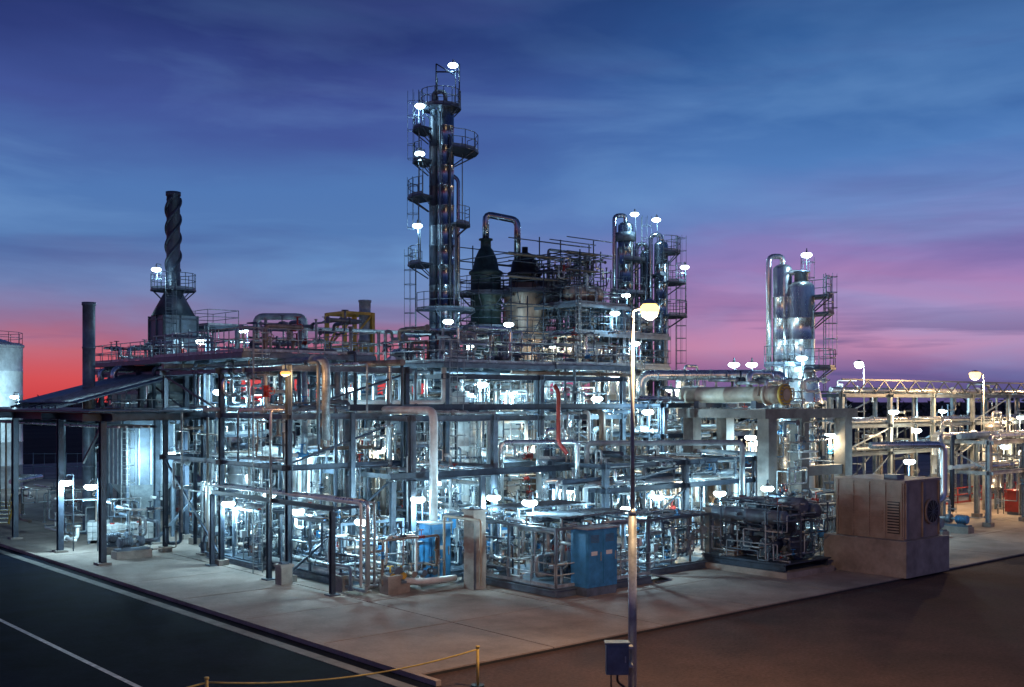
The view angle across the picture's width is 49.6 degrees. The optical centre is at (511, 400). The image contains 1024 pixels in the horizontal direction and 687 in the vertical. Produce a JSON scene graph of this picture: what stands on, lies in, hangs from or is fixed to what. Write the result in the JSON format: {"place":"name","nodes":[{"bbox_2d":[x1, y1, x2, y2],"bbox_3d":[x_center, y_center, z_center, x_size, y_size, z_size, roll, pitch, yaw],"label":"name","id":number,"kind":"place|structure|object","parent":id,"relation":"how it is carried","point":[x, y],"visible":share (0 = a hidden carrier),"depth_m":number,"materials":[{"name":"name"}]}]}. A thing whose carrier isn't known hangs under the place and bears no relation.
{"place":"outdoors","nodes":[
{"label":"outdoors","id":0,"kind":"place"},
{"bbox_2d":[188,514,226,544],"bbox_3d":[-15.884,6.470,58.002,2.240,1.880,1.570,0,0,-41],"label":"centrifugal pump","id":1,"kind":"object","parent":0,"point":[190,540],"visible":0.16,"depth_m":57.02,"materials":[{"name":"metal"}]},
{"bbox_2d":[0,546,435,686],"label":"road","id":2,"kind":"structure","parent":0,"point":[139,642],"depth_m":33.98,"materials":[{"name":"black asphalt"}]},
{"bbox_2d":[0,619,140,686],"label":"road marking","id":3,"kind":"object","parent":2,"relation":"on","point":[77,657],"visible":1,"depth_m":32.62,"materials":[{"name":"paint"}]},
{"bbox_2d":[0,542,440,686],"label":"kerb","id":4,"kind":"structure","parent":2,"relation":"on","point":[360,658],"depth_m":36.62,"materials":[{"name":"concrete"}]},
{"bbox_2d":[188,645,483,686],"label":"rope barrier","id":5,"kind":"object","parent":2,"relation":"on","point":[476,684],"visible":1,"depth_m":27.65,"materials":[{"name":"fabric"}]},
{"bbox_2d":[462,507,487,589],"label":"concrete pier","id":6,"kind":"structure","parent":0,"point":[471,555],"depth_m":43.51,"materials":[{"name":"beige concrete"}]},
{"bbox_2d":[0,444,1023,675],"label":"concrete pavement","id":7,"kind":"structure","parent":0,"point":[416,624],"depth_m":41.68,"materials":[{"name":"grey concrete"}]},
{"bbox_2d":[0,493,11,523],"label":"access stair","id":8,"kind":"object","parent":7,"relation":"on","point":[10,516],"visible":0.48,"depth_m":66.45,"materials":[{"name":"metal"}]},
{"bbox_2d":[0,331,42,488],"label":"storage tank","id":9,"kind":"object","parent":7,"relation":"on","point":[11,368],"visible":0.81,"depth_m":93.71,"materials":[{"name":"white metal"}]},
{"bbox_2d":[59,474,73,550],"bbox_3d":[-21.644,5.495,54.056,0.796,3.810,0.648,0,0,-41],"label":"floodlight","id":10,"kind":"object","parent":7,"relation":"on","point":[66,482],"visible":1,"depth_m":54.20,"materials":[{"name":"grey metal"}]},
{"bbox_2d":[80,302,95,533],"bbox_3d":[-23.650,0.950,62.000,1.020,12.900,1.020,0,0,0],"label":"exhaust stack","id":11,"kind":"object","parent":7,"relation":"on","point":[88,364],"visible":0.78,"depth_m":61.72,"materials":[{"name":"grey metal"}]},
{"bbox_2d":[84,478,97,550],"bbox_3d":[-20.444,5.595,54.056,0.796,3.610,0.648,0,0,-41],"label":"floodlight","id":12,"kind":"object","parent":7,"relation":"on","point":[90,486],"visible":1,"depth_m":54.05,"materials":[{"name":"grey metal"}]},
{"bbox_2d":[87,520,110,543],"bbox_3d":[-21.600,6.820,58.000,1.091,1.160,1.290,0,0,-17],"label":"storage tote","id":13,"kind":"object","parent":7,"relation":"on","point":[91,530],"visible":0.41,"depth_m":57.34,"materials":[{"name":"white paint"}]},
{"bbox_2d":[23,453,180,478],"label":"security fence","id":14,"kind":"object","parent":7,"relation":"on","point":[33,466],"visible":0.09,"depth_m":104.45,"materials":[{"name":"grey metal"}]},
{"bbox_2d":[98,522,125,544],"bbox_3d":[-20.400,6.820,56.600,1.091,1.160,1.290,0,0,-40],"label":"storage tote","id":15,"kind":"object","parent":7,"relation":"on","point":[114,526],"visible":0.28,"depth_m":56.27,"materials":[{"name":"white paint"}]},
{"bbox_2d":[0,365,227,565],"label":"steel canopy","id":16,"kind":"object","parent":7,"relation":"on","point":[52,405],"visible":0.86,"depth_m":57.23,"materials":[{"name":"metal"}]},
{"bbox_2d":[107,512,146,554],"bbox_3d":[-19.179,6.470,54.476,2.240,1.880,1.570,0,0,-41],"label":"centrifugal pump","id":17,"kind":"object","parent":7,"relation":"on","point":[111,541],"visible":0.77,"depth_m":54.06,"materials":[{"name":"metal"}]},
{"bbox_2d":[111,516,159,559],"bbox_3d":[-18.018,6.470,52.836,2.240,1.880,1.570,0,0,-41],"label":"centrifugal pump","id":18,"kind":"object","parent":7,"relation":"on","point":[125,550],"visible":1,"depth_m":52.27,"materials":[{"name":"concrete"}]},
{"bbox_2d":[124,521,153,543],"bbox_3d":[-19.300,6.820,57.400,1.091,1.160,1.290,0,0,-40],"label":"storage tote","id":19,"kind":"object","parent":7,"relation":"on","point":[150,530],"visible":0.32,"depth_m":57.08,"materials":[{"name":"white paint"}]},
{"bbox_2d":[103,399,180,536],"bbox_3d":[-20.064,3.664,60.165,3.514,7.473,3.764,0,0,-41],"label":"hopper silo","id":20,"kind":"object","parent":7,"relation":"on","point":[130,462],"visible":0.7,"depth_m":59.50,"materials":[{"name":"silver metal"}]},
{"bbox_2d":[132,510,152,521],"bbox_3d":[-21.200,6.820,64.200,1.091,1.160,1.290,0,0,-40],"label":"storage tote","id":21,"kind":"object","parent":7,"relation":"on","point":[142,513],"visible":0.09,"depth_m":63.77,"materials":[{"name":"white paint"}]},
{"bbox_2d":[95,191,246,514],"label":"process furnace","id":22,"kind":"object","parent":7,"relation":"on","point":[172,312],"visible":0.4,"depth_m":74.35,"materials":[{"name":"grey paint"}]},
{"bbox_2d":[176,477,277,536],"bbox_3d":[-16.176,5.838,62.499,4.160,3.104,5.200,0,0,-41],"label":"process skid","id":23,"kind":"object","parent":7,"relation":"on","point":[191,516],"visible":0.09,"depth_m":62.38,"materials":[{"name":"grey metal"}]},
{"bbox_2d":[212,380,242,522],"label":"process vessel","id":24,"kind":"object","parent":7,"relation":"on","point":[214,398],"visible":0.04,"depth_m":64.31,"materials":[{"name":"white paint"}]},
{"bbox_2d":[221,497,234,506],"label":"floodlight","id":25,"kind":"object","parent":7,"relation":"on","point":[228,503],"visible":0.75,"depth_m":49.81,"materials":[{"name":"grey"}]},
{"bbox_2d":[95,330,381,539],"bbox_3d":[-16.820,1.689,67.941,14.276,11.522,14.321,0,0,-41],"label":"pipe rack","id":26,"kind":"object","parent":7,"relation":"on","point":[122,367],"visible":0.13,"depth_m":64.99,"materials":[{"name":"grey metal"}]},
{"bbox_2d":[225,403,266,547],"bbox_3d":[-12.874,3.755,53.763,1.964,7.290,2.648,0,0,4],"label":"process vessel","id":27,"kind":"object","parent":7,"relation":"on","point":[236,474],"visible":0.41,"depth_m":53.24,"materials":[{"name":"metal"}]},
{"bbox_2d":[205,496,324,569],"bbox_3d":[-11.387,5.929,51.350,3.560,2.921,5.312,0,0,-41],"label":"process skid","id":28,"kind":"object","parent":7,"relation":"on","point":[237,555],"visible":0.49,"depth_m":50.06,"materials":[{"name":"silver metal"}]},
{"bbox_2d":[151,310,411,581],"bbox_3d":[-10.860,1.626,51.950,8.241,11.648,14.460,0,0,-41],"label":"pipe rack","id":29,"kind":"object","parent":7,"relation":"on","point":[265,361],"visible":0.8,"depth_m":49.49,"materials":[{"name":"grey metal"}]},
{"bbox_2d":[273,561,293,585],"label":"concrete pier","id":30,"kind":"structure","parent":7,"relation":"on","point":[283,572],"depth_m":44.54,"materials":[{"name":"grey concrete"}]},
{"bbox_2d":[280,363,292,582],"bbox_3d":[-9.114,2.945,44.758,0.433,8.910,0.750,0,0,-5],"label":"floodlight","id":31,"kind":"object","parent":7,"relation":"on","point":[285,372],"visible":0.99,"depth_m":45.09,"materials":[{"name":"grey metal"}]},
{"bbox_2d":[293,501,304,570],"bbox_3d":[-9.044,5.845,47.056,0.796,3.110,0.648,0,0,-41],"label":"floodlight","id":32,"kind":"object","parent":7,"relation":"on","point":[297,510],"visible":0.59,"depth_m":46.96,"materials":[{"name":"grey"}]},
{"bbox_2d":[295,419,332,543],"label":"process vessel","id":33,"kind":"object","parent":7,"relation":"on","point":[311,442],"visible":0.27,"depth_m":51.39,"materials":[{"name":"white paint"}]},
{"bbox_2d":[320,348,353,521],"bbox_3d":[-9.228,2.305,58.257,1.964,10.190,2.648,0,0,4],"label":"process vessel","id":34,"kind":"object","parent":7,"relation":"on","point":[327,474],"visible":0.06,"depth_m":57.76,"materials":[{"name":"white paint"}]},
{"bbox_2d":[201,481,481,596],"bbox_3d":[-8.322,5.550,47.196,4.825,3.700,16.505,0,0,-41],"label":"pipe support frame","id":35,"kind":"object","parent":7,"relation":"on","point":[415,567],"visible":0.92,"depth_m":43.42,"materials":[{"name":"grey metal"}]},
{"bbox_2d":[280,509,406,584],"bbox_3d":[-7.261,6.029,47.061,3.360,2.721,5.200,0,0,-41],"label":"process skid","id":36,"kind":"object","parent":7,"relation":"on","point":[320,552],"visible":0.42,"depth_m":46.50,"materials":[{"name":"grey metal"}]},
{"bbox_2d":[336,572,354,591],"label":"concrete pier","id":37,"kind":"structure","parent":7,"relation":"on","point":[342,579],"depth_m":42.97,"materials":[{"name":"grey concrete"}]},
{"bbox_2d":[324,311,374,427],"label":"lattice tower","id":38,"kind":"structure","parent":7,"relation":"on","point":[355,315],"depth_m":94.68,"materials":[{"name":"metal"}]},
{"bbox_2d":[358,300,370,393],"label":"exhaust stack","id":39,"kind":"object","parent":7,"relation":"on","point":[364,305],"visible":0.3,"depth_m":94.56,"materials":[{"name":"grey paint"}]},
{"bbox_2d":[252,395,500,577],"bbox_3d":[-7.426,3.589,53.667,7.224,7.722,17.869,0,0,-41],"label":"pipe rack","id":40,"kind":"object","parent":7,"relation":"on","point":[433,466],"visible":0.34,"depth_m":49.05,"materials":[{"name":"grey metal"}]},
{"bbox_2d":[344,542,409,592],"bbox_3d":[-5.259,6.470,43.197,1.550,1.880,2.241,0,0,-41],"label":"centrifugal pump","id":41,"kind":"object","parent":7,"relation":"on","point":[405,586],"visible":0.43,"depth_m":42.99,"materials":[{"name":"metal"}]},
{"bbox_2d":[378,572,402,594],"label":"concrete pier","id":42,"kind":"structure","parent":7,"relation":"on","point":[391,585],"depth_m":42.35,"materials":[{"name":"grey concrete"}]},
{"bbox_2d":[391,334,424,504],"bbox_3d":[-5.757,1.855,61.275,1.964,11.090,2.648,0,0,4],"label":"process vessel","id":43,"kind":"object","parent":7,"relation":"on","point":[397,357],"visible":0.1,"depth_m":60.75,"materials":[{"name":"metal"}]},
{"bbox_2d":[393,415,428,559],"bbox_3d":[-4.557,3.955,51.054,1.864,6.890,2.550,0,0,4],"label":"process vessel","id":44,"kind":"object","parent":7,"relation":"on","point":[423,444],"visible":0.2,"depth_m":50.56,"materials":[{"name":"metal"}]},
{"bbox_2d":[410,489,425,520],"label":"floodlight","id":45,"kind":"object","parent":7,"relation":"on","point":[418,499],"visible":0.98,"depth_m":45.84,"materials":[{"name":"grey"}]},
{"bbox_2d":[416,520,452,577],"bbox_3d":[-3.150,6.170,45.300,1.160,2.460,0.960,0,0,-41],"label":"electrical cabinet","id":46,"kind":"object","parent":7,"relation":"on","point":[426,549],"visible":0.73,"depth_m":44.97,"materials":[{"name":"blue metal"}]},
{"bbox_2d":[404,63,478,508],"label":"distillation column","id":47,"kind":"structure","parent":7,"relation":"on","point":[443,266],"depth_m":69.56,"materials":[{"name":"silver metal"}]},
{"bbox_2d":[448,59,457,101],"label":"floodlight","id":48,"kind":"object","parent":47,"relation":"on","point":[453,65],"visible":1,"depth_m":69.47,"materials":[{"name":"grey"}]},
{"bbox_2d":[387,500,501,576],"bbox_3d":[-2.966,5.909,48.675,3.560,2.961,4.200,0,0,-41],"label":"process skid","id":49,"kind":"object","parent":7,"relation":"on","point":[457,561],"visible":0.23,"depth_m":47.74,"materials":[{"name":"silver metal"}]},
{"bbox_2d":[450,379,489,515],"bbox_3d":[-2.146,3.055,55.139,2.165,8.690,2.844,0,0,4],"label":"process vessel","id":50,"kind":"object","parent":7,"relation":"on","point":[470,437],"visible":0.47,"depth_m":54.55,"materials":[{"name":"white paint"}]},
{"bbox_2d":[308,320,637,541],"bbox_3d":[-2.157,1.626,60.119,14.518,11.648,15.386,0,0,-41],"label":"pipe rack","id":51,"kind":"object","parent":7,"relation":"on","point":[467,366],"visible":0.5,"depth_m":56.72,"materials":[{"name":"grey metal"}]},
{"bbox_2d":[460,212,520,508],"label":"reactor vessel","id":52,"kind":"object","parent":7,"relation":"on","point":[487,291],"visible":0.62,"depth_m":71.24,"materials":[{"name":"black metal"}]},
{"bbox_2d":[486,487,500,536],"bbox_3d":[-0.744,5.595,48.056,0.796,3.610,0.648,0,0,-41],"label":"floodlight","id":53,"kind":"object","parent":7,"relation":"on","point":[493,496],"visible":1,"depth_m":47.87,"materials":[{"name":"grey metal"}]},
{"bbox_2d":[486,511,512,551],"bbox_3d":[-0.600,6.320,52.300,1.160,2.160,0.960,0,0,-41],"label":"electrical cabinet","id":54,"kind":"object","parent":7,"relation":"on","point":[504,529],"visible":0.03,"depth_m":52.02,"materials":[{"name":"metal"}]},
{"bbox_2d":[350,332,668,508],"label":"pipe rack","id":55,"kind":"object","parent":7,"relation":"on","point":[604,396],"depth_m":77.07,"materials":[{"name":"grey metal"}]},
{"bbox_2d":[496,380,533,510],"bbox_3d":[0.233,2.805,63.833,2.567,9.190,3.237,0,0,4],"label":"process vessel","id":56,"kind":"object","parent":7,"relation":"on","point":[502,395],"visible":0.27,"depth_m":63.02,"materials":[{"name":"white paint"}]},
{"bbox_2d":[499,247,559,510],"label":"reactor vessel","id":57,"kind":"object","parent":7,"relation":"on","point":[522,269],"visible":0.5,"depth_m":71.77,"materials":[{"name":"black metal"}]},
{"bbox_2d":[349,404,751,566],"bbox_3d":[2.947,3.780,52.695,22.000,7.240,4.890,0,0,-41],"label":"pipe","id":58,"kind":"object","parent":7,"relation":"on","point":[441,474],"visible":0.47,"depth_m":49.09,"materials":[{"name":"grey metal"}]},
{"bbox_2d":[536,427,570,522],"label":"process vessel","id":59,"kind":"object","parent":7,"relation":"on","point":[545,454],"visible":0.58,"depth_m":53.73,"materials":[{"name":"metal"}]},
{"bbox_2d":[544,384,584,509],"bbox_3d":[2.710,3.255,58.698,2.366,8.290,3.040,0,0,4],"label":"process vessel","id":60,"kind":"object","parent":7,"relation":"on","point":[572,425],"visible":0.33,"depth_m":58.01,"materials":[{"name":"metal"}]},
{"bbox_2d":[461,499,672,597],"bbox_3d":[2.302,5.885,45.760,6.687,3.130,5.912,0,0,-41],"label":"process skid","id":61,"kind":"object","parent":7,"relation":"on","point":[552,568],"visible":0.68,"depth_m":44.42,"materials":[{"name":"grey metal"}]},
{"bbox_2d":[522,492,537,576],"bbox_3d":[0.756,5.370,44.056,0.796,3.460,0.648,0,0,-41],"label":"floodlight","id":62,"kind":"object","parent":61,"relation":"on","point":[530,502],"visible":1,"depth_m":43.93,"materials":[{"name":"grey"}]},
{"bbox_2d":[568,523,619,596],"bbox_3d":[3.150,6.105,42.600,1.760,2.590,1.060,0,0,-41],"label":"electrical cabinet","id":63,"kind":"object","parent":7,"relation":"on","point":[594,558],"visible":1,"depth_m":42.14,"materials":[{"name":"blue metal"}]},
{"bbox_2d":[532,248,670,475],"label":"process structure","id":64,"kind":"object","parent":7,"relation":"on","point":[592,295],"visible":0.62,"depth_m":71.74,"materials":[{"name":"grey metal"}]},
{"bbox_2d":[460,237,619,376],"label":"scaffolding","id":65,"kind":"object","parent":64,"relation":"on","point":[511,304],"visible":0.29,"depth_m":70.20,"materials":[{"name":"grey metal"}]},
{"bbox_2d":[537,236,622,361],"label":"scaffolding","id":66,"kind":"object","parent":64,"relation":"on","point":[570,254],"visible":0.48,"depth_m":72.23,"materials":[{"name":"grey metal"}]},
{"bbox_2d":[607,354,644,515],"bbox_3d":[6.730,2.305,65.505,2.266,10.190,2.942,0,0,4],"label":"process vessel","id":67,"kind":"object","parent":7,"relation":"on","point":[612,394],"visible":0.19,"depth_m":64.91,"materials":[{"name":"metal"}]},
{"bbox_2d":[612,213,651,360],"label":"distillation column","id":68,"kind":"structure","parent":7,"relation":"on","point":[624,236],"depth_m":79.53,"materials":[{"name":"silver metal"}]},
{"bbox_2d":[642,404,653,502],"bbox_3d":[7.156,3.795,58.056,0.796,7.210,0.648,0,0,-41],"label":"floodlight","id":69,"kind":"object","parent":7,"relation":"on","point":[648,411],"visible":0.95,"depth_m":57.90,"materials":[{"name":"grey metal"}]},
{"bbox_2d":[542,436,756,554],"bbox_3d":[7.032,4.638,54.555,12.999,5.625,5.569,0,0,-41],"label":"pipe rack","id":70,"kind":"object","parent":7,"relation":"on","point":[607,489],"visible":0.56,"depth_m":53.20,"materials":[{"name":"grey metal"}]},
{"bbox_2d":[634,242,670,451],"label":"distillation column","id":71,"kind":"structure","parent":7,"relation":"on","point":[636,278],"depth_m":80.28,"materials":[{"name":"silver metal"}]},
{"bbox_2d":[601,501,711,575],"bbox_3d":[6.433,5.988,49.218,4.460,2.804,3.312,0,0,-41],"label":"process skid","id":72,"kind":"object","parent":7,"relation":"on","point":[674,559],"visible":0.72,"depth_m":48.72,"materials":[{"name":"grey metal"}]},
{"bbox_2d":[651,490,663,542],"bbox_3d":[7.156,5.845,54.056,0.796,3.110,0.648,0,0,-41],"label":"floodlight","id":73,"kind":"object","parent":7,"relation":"on","point":[658,496],"visible":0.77,"depth_m":53.82,"materials":[{"name":"grey metal"}]},
{"bbox_2d":[648,233,686,421],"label":"distillation column","id":74,"kind":"structure","parent":7,"relation":"on","point":[662,250],"depth_m":79.64,"materials":[{"name":"silver metal"}]},
{"bbox_2d":[652,408,682,525],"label":"process vessel","id":75,"kind":"object","parent":7,"relation":"on","point":[673,447],"visible":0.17,"depth_m":60.67,"materials":[{"name":"metal"}]},
{"bbox_2d":[701,431,715,506],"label":"process vessel","id":76,"kind":"object","parent":7,"relation":"on","point":[711,491],"visible":0.03,"depth_m":63.91,"materials":[{"name":"grey metal"}]},
{"bbox_2d":[593,386,826,537],"bbox_3d":[12.184,3.145,64.557,16.874,8.610,5.705,0,0,-41],"label":"pipe rack","id":77,"kind":"object","parent":7,"relation":"on","point":[741,428],"visible":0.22,"depth_m":60.97,"materials":[{"name":"grey metal"}]},
{"bbox_2d":[678,370,857,539],"bbox_3d":[14.110,2.901,59.087,8.362,8.998,6.690,0,0,-41],"label":"concrete frame","id":78,"kind":"object","parent":7,"relation":"on","point":[799,420],"visible":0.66,"depth_m":57.77,"materials":[{"name":"grey concrete"}]},
{"bbox_2d":[235,313,946,524],"bbox_3d":[2.064,0.805,56.433,37.369,11.390,16.466,0,0,22],"label":"overhead pipe","id":79,"kind":"object","parent":78,"relation":"on","point":[644,377],"visible":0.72,"depth_m":54.41,"materials":[{"name":"metal"}]},
{"bbox_2d":[678,370,792,408],"bbox_3d":[11.992,-0.030,58.081,2.600,3.060,6.830,0,0,-41],"label":"heat exchanger","id":80,"kind":"object","parent":78,"relation":"on","point":[770,396],"visible":0.98,"depth_m":56.91,"materials":[{"name":"beige paint"}]},
{"bbox_2d":[701,491,834,578],"bbox_3d":[11.127,5.734,48.802,3.561,3.331,4.700,0,0,-41],"label":"gas compressor","id":81,"kind":"object","parent":7,"relation":"on","point":[769,538],"visible":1,"depth_m":47.74,"materials":[{"name":"metal"}]},
{"bbox_2d":[764,254,814,487],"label":"distillation column","id":82,"kind":"structure","parent":7,"relation":"on","point":[780,270],"depth_m":64.55,"materials":[{"name":"metal"}]},
{"bbox_2d":[743,492,835,555],"bbox_3d":[13.361,5.838,51.995,3.360,3.104,4.212,0,0,-41],"label":"process skid","id":83,"kind":"object","parent":7,"relation":"on","point":[815,546],"visible":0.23,"depth_m":50.90,"materials":[{"name":"grey metal"}]},
{"bbox_2d":[745,483,833,539],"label":"process skid","id":84,"kind":"object","parent":7,"relation":"on","point":[813,490],"visible":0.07,"depth_m":60.02,"materials":[{"name":"grey metal"}]},
{"bbox_2d":[783,270,837,497],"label":"distillation column","id":85,"kind":"structure","parent":7,"relation":"on","point":[803,297],"depth_m":63.97,"materials":[{"name":"metal"}]},
{"bbox_2d":[854,360,865,473],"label":"street lamp","id":86,"kind":"object","parent":7,"relation":"on","point":[858,363],"visible":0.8,"depth_m":74.95,"materials":[{"name":"metal"}]},
{"bbox_2d":[822,481,946,523],"bbox_3d":[21.728,5.838,64.623,6.160,3.104,4.730,0,0,-41],"label":"process skid","id":87,"kind":"object","parent":7,"relation":"on","point":[827,482],"depth_m":64.43,"materials":[{"name":"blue metal"}]},
{"bbox_2d":[824,474,948,578],"bbox_3d":[16.444,5.275,48.753,3.600,4.250,3.950,0,0,-41],"label":"equipment enclosure","id":88,"kind":"object","parent":7,"relation":"on","point":[888,525],"visible":1,"depth_m":47.51,"materials":[{"name":"metal"}]},
{"bbox_2d":[888,405,898,473],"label":"floodlight","id":89,"kind":"object","parent":7,"relation":"on","point":[893,411],"visible":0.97,"depth_m":68.50,"materials":[{"name":"grey metal"}]},
{"bbox_2d":[816,379,1023,501],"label":"pipe rack","id":90,"kind":"object","parent":7,"relation":"on","point":[875,422],"visible":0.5,"depth_m":77.65,"materials":[{"name":"grey metal"}]},
{"bbox_2d":[930,419,963,515],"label":"process vessel","id":91,"kind":"object","parent":7,"relation":"on","point":[934,451],"visible":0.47,"depth_m":71.19,"materials":[{"name":"white paint"}]},
{"bbox_2d":[940,499,973,533],"bbox_3d":[24.502,6.470,62.310,1.550,1.880,2.241,0,0,-41],"label":"centrifugal pump","id":92,"kind":"object","parent":7,"relation":"on","point":[961,521],"visible":0.77,"depth_m":62.12,"materials":[{"name":"metal"}]},
{"bbox_2d":[969,370,984,509],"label":"street lamp","id":93,"kind":"object","parent":7,"relation":"on","point":[974,374],"visible":0.81,"depth_m":74.92,"materials":[{"name":"metal"}]},
{"bbox_2d":[935,429,1023,526],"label":"pipe rack","id":94,"kind":"object","parent":7,"relation":"on","point":[989,440],"visible":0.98,"depth_m":67.12,"materials":[{"name":"grey metal"}]},
{"bbox_2d":[946,481,1015,503],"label":"safety barrier","id":95,"kind":"object","parent":7,"relation":"on","point":[957,494],"visible":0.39,"depth_m":81.09,"materials":[{"name":"red metal"}]},
{"bbox_2d":[981,411,1013,508],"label":"process vessel","id":96,"kind":"object","parent":7,"relation":"on","point":[992,426],"visible":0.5,"depth_m":75.56,"materials":[{"name":"metal"}]},
{"bbox_2d":[1005,489,1018,514],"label":"fire hose box","id":97,"kind":"object","parent":7,"relation":"on","point":[1011,507],"visible":0.66,"depth_m":71.82,"materials":[{"name":"red paint"}]},
{"bbox_2d":[0,0,1023,401],"label":"sky","id":98,"kind":"structure","parent":0,"point":[883,140],"materials":[{"name":"blue"}]},
{"bbox_2d":[23,402,1023,463],"bbox_3d":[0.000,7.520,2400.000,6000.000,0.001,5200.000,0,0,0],"label":"ground","id":99,"kind":"structure","parent":0,"point":[39,439],"depth_m":246.37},
{"bbox_2d":[30,388,1023,425],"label":"distant tree line","id":100,"kind":"object","parent":99,"relation":"on","point":[881,409],"visible":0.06,"depth_m":366.11,"materials":[{"name":"green plant"}]},
{"bbox_2d":[675,365,705,505],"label":"process vessel","id":101,"kind":"object","parent":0,"point":[683,383],"visible":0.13,"depth_m":69.77,"materials":[{"name":"metal"}]},
{"bbox_2d":[703,505,722,552],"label":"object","id":102,"kind":"structure","parent":0,"point":[716,533],"depth_m":50.64,"materials":[{"name":"grey metal"}]},
{"bbox_2d":[430,556,1023,686],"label":"asphalt yard","id":103,"kind":"structure","parent":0,"point":[962,627],"depth_m":33.70,"materials":[{"name":"brown asphalt"}]},
{"bbox_2d":[628,299,658,686],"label":"street lamp","id":104,"kind":"object","parent":103,"relation":"on","point":[649,309],"visible":1,"depth_m":26.93,"materials":[{"name":"metal"}]},
{"bbox_2d":[604,640,632,686],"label":"junction box","id":105,"kind":"object","parent":104,"relation":"attached to","point":[617,663],"visible":1,"depth_m":26.45,"materials":[{"name":"blue metal"}]},
{"bbox_2d":[940,519,948,534],"bbox_3d":[22.303,6.470,60.267,1.550,1.880,2.241,0,0,-41],"label":"centrifugal pump","id":106,"kind":"object","parent":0,"point":[944,531],"visible":0.08,"depth_m":59.78,"materials":[{"name":"concrete"}]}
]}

